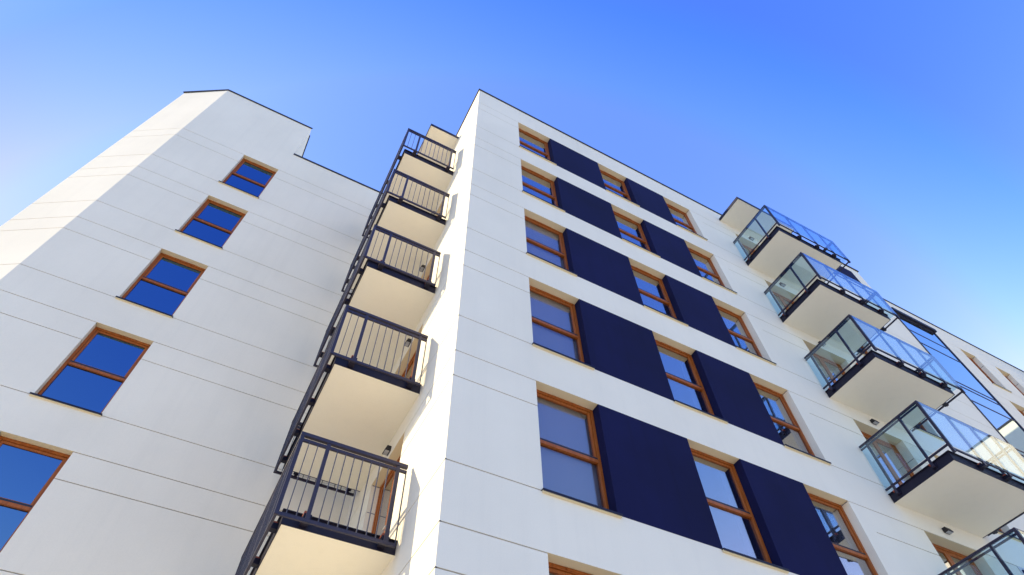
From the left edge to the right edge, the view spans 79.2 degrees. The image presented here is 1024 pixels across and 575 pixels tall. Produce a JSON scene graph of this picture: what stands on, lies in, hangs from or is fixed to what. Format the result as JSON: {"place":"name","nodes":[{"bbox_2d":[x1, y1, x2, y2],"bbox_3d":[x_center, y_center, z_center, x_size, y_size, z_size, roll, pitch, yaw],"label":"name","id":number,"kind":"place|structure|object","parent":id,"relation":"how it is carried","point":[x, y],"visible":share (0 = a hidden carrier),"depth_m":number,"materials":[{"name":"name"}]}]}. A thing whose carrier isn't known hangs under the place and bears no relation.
{"place":"outdoors","nodes":[
{"label":"outdoors","id":0,"kind":"place"},
{"bbox_2d":[0,89,382,574],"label":"apartment wing","id":1,"kind":"structure","parent":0,"point":[173,274],"depth_m":13.34,"materials":[{"name":"white paint"}]},
{"bbox_2d":[0,436,70,551],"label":"window","id":2,"kind":"structure","parent":1,"relation":"in","point":[27,470],"depth_m":10.22,"materials":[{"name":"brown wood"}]},
{"bbox_2d":[3,327,150,449],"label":"window","id":3,"kind":"structure","parent":1,"relation":"in","point":[89,379],"depth_m":12.19,"materials":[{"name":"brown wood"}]},
{"bbox_2d":[115,253,205,338],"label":"window","id":4,"kind":"structure","parent":1,"relation":"in","point":[167,281],"depth_m":14.70,"materials":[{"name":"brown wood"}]},
{"bbox_2d":[166,199,245,265],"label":"window","id":5,"kind":"structure","parent":1,"relation":"in","point":[213,223],"depth_m":17.21,"materials":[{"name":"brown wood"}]},
{"bbox_2d":[214,158,275,210],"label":"window","id":6,"kind":"structure","parent":1,"relation":"in","point":[250,178],"depth_m":19.72,"materials":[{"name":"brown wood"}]},
{"bbox_2d":[0,0,1023,370],"label":"sky","id":7,"kind":"structure","parent":0,"point":[891,131],"materials":[{"name":"blue"}]},
{"bbox_2d":[235,89,1023,574],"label":"apartment building","id":8,"kind":"structure","parent":0,"point":[601,363],"depth_m":12.24,"materials":[{"name":"white paint"}]},
{"bbox_2d":[371,455,400,535],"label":"balcony door","id":9,"kind":"structure","parent":8,"relation":"in","point":[390,478],"depth_m":10.68,"materials":[{"name":"brown wood"}]},
{"bbox_2d":[382,445,391,455],"bbox_3d":[-2.225,2.892,10.986,0.108,0.112,0.170,23,-59,-16],"label":"wall lamp","id":10,"kind":"object","parent":8,"relation":"attached to","point":[387,450],"visible":1,"depth_m":10.94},
{"bbox_2d":[404,338,411,346],"bbox_3d":[-2.271,1.198,13.462,0.108,0.112,0.170,23,-59,-16],"label":"wall lamp","id":11,"kind":"object","parent":8,"relation":"attached to","point":[407,342],"visible":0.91,"depth_m":13.42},
{"bbox_2d":[402,351,415,378],"bbox_3d":[-2.041,2.077,12.445,0.080,2.390,1.590,23,-59,-16],"label":"balcony door","id":12,"kind":"structure","parent":8,"relation":"in","point":[410,366],"depth_m":13.40,"materials":[{"name":"brown wood"}]},
{"bbox_2d":[519,128,556,202],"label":"window","id":13,"kind":"structure","parent":8,"relation":"in","point":[529,142],"depth_m":19.26,"materials":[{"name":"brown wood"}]},
{"bbox_2d":[521,166,565,219],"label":"window","id":14,"kind":"structure","parent":8,"relation":"in","point":[528,174],"depth_m":17.42,"materials":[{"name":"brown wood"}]},
{"bbox_2d":[525,216,577,301],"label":"window","id":15,"kind":"structure","parent":8,"relation":"in","point":[545,244],"depth_m":14.47,"materials":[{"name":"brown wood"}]},
{"bbox_2d":[529,285,594,410],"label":"window","id":16,"kind":"structure","parent":8,"relation":"in","point":[555,329],"depth_m":11.85,"materials":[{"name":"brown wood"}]},
{"bbox_2d":[548,562,591,574],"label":"window","id":17,"kind":"structure","parent":8,"relation":"in","point":[554,569],"depth_m":7.55,"materials":[{"name":"brown wood"}]},
{"bbox_2d":[536,389,622,572],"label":"window","id":18,"kind":"structure","parent":8,"relation":"in","point":[572,471],"depth_m":9.30,"materials":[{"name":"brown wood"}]},
{"bbox_2d":[600,170,639,244],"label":"window","id":19,"kind":"structure","parent":8,"relation":"in","point":[613,185],"depth_m":20.20,"materials":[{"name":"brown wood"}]},
{"bbox_2d":[613,211,660,308],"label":"window","id":20,"kind":"structure","parent":8,"relation":"in","point":[622,220],"depth_m":17.49,"materials":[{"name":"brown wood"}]},
{"bbox_2d":[631,265,688,393],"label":"window","id":21,"kind":"structure","parent":8,"relation":"in","point":[664,308],"depth_m":15.05,"materials":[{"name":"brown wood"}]},
{"bbox_2d":[666,203,707,275],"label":"window","id":22,"kind":"structure","parent":8,"relation":"in","point":[681,218],"depth_m":20.99,"materials":[{"name":"brown wood"}]},
{"bbox_2d":[655,340,731,498],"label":"window","id":23,"kind":"structure","parent":8,"relation":"in","point":[691,395],"depth_m":12.65,"materials":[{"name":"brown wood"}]},
{"bbox_2d":[688,248,736,339],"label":"window","id":24,"kind":"structure","parent":8,"relation":"in","point":[705,264],"depth_m":18.62,"materials":[{"name":"brown wood"}]},
{"bbox_2d":[715,243,754,285],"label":"balcony door","id":25,"kind":"structure","parent":8,"relation":"in","point":[748,250],"depth_m":22.37,"materials":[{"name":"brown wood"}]},
{"bbox_2d":[690,448,789,573],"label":"window","id":26,"kind":"structure","parent":8,"relation":"in","point":[739,534],"depth_m":10.77,"materials":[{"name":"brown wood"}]},
{"bbox_2d":[716,305,776,415],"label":"window","id":27,"kind":"structure","parent":8,"relation":"in","point":[743,340],"depth_m":16.07,"materials":[{"name":"brown wood"}]},
{"bbox_2d":[741,291,793,349],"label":"balcony door","id":28,"kind":"structure","parent":8,"relation":"in","point":[783,301],"depth_m":19.97,"materials":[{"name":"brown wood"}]},
{"bbox_2d":[754,383,831,526],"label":"window","id":29,"kind":"structure","parent":8,"relation":"in","point":[793,438],"depth_m":13.54,"materials":[{"name":"brown wood"}]},
{"bbox_2d":[783,353,844,428],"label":"balcony door","id":30,"kind":"structure","parent":8,"relation":"in","point":[829,368],"depth_m":17.62,"materials":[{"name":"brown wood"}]},
{"bbox_2d":[808,493,877,574],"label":"window","id":31,"kind":"structure","parent":8,"relation":"in","point":[850,550],"depth_m":11.38,"materials":[{"name":"brown wood"}]},
{"bbox_2d":[808,431,914,539],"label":"balcony door","id":32,"kind":"structure","parent":8,"relation":"in","point":[888,455],"depth_m":15.04,"materials":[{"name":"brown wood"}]},
{"bbox_2d":[870,419,879,424],"bbox_3d":[8.884,3.285,15.156,0.170,0.112,0.108,23,-59,-16],"label":"wall lamp","id":33,"kind":"object","parent":8,"relation":"attached to","point":[873,421],"visible":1,"depth_m":15.11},
{"bbox_2d":[867,543,981,574],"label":"balcony door","id":34,"kind":"structure","parent":8,"relation":"in","point":[949,557],"depth_m":12.65,"materials":[{"name":"brown wood"}]},
{"bbox_2d":[918,422,943,440],"bbox_3d":[10.957,3.349,17.333,1.190,2.155,0.288,23,-59,-16],"label":"window","id":35,"kind":"structure","parent":8,"relation":"in","point":[922,428],"depth_m":16.46,"materials":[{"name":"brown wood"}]},
{"bbox_2d":[941,527,952,534],"bbox_3d":[8.930,4.979,12.681,0.170,0.112,0.108,23,-59,-16],"label":"wall lamp","id":36,"kind":"object","parent":8,"relation":"attached to","point":[946,530],"visible":1,"depth_m":12.65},
{"bbox_2d":[968,357,1011,392],"bbox_3d":[18.808,3.359,24.756,1.060,2.155,0.288,23,-59,-16],"label":"window","id":37,"kind":"structure","parent":8,"relation":"in","point":[979,368],"depth_m":24.89,"materials":[{"name":"brown wood"}]},
{"bbox_2d":[998,529,1020,541],"bbox_3d":[11.003,5.043,14.857,1.190,2.155,0.288,23,-59,-16],"label":"window","id":38,"kind":"structure","parent":8,"relation":"in","point":[1000,531],"depth_m":14.00,"materials":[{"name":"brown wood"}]}
]}

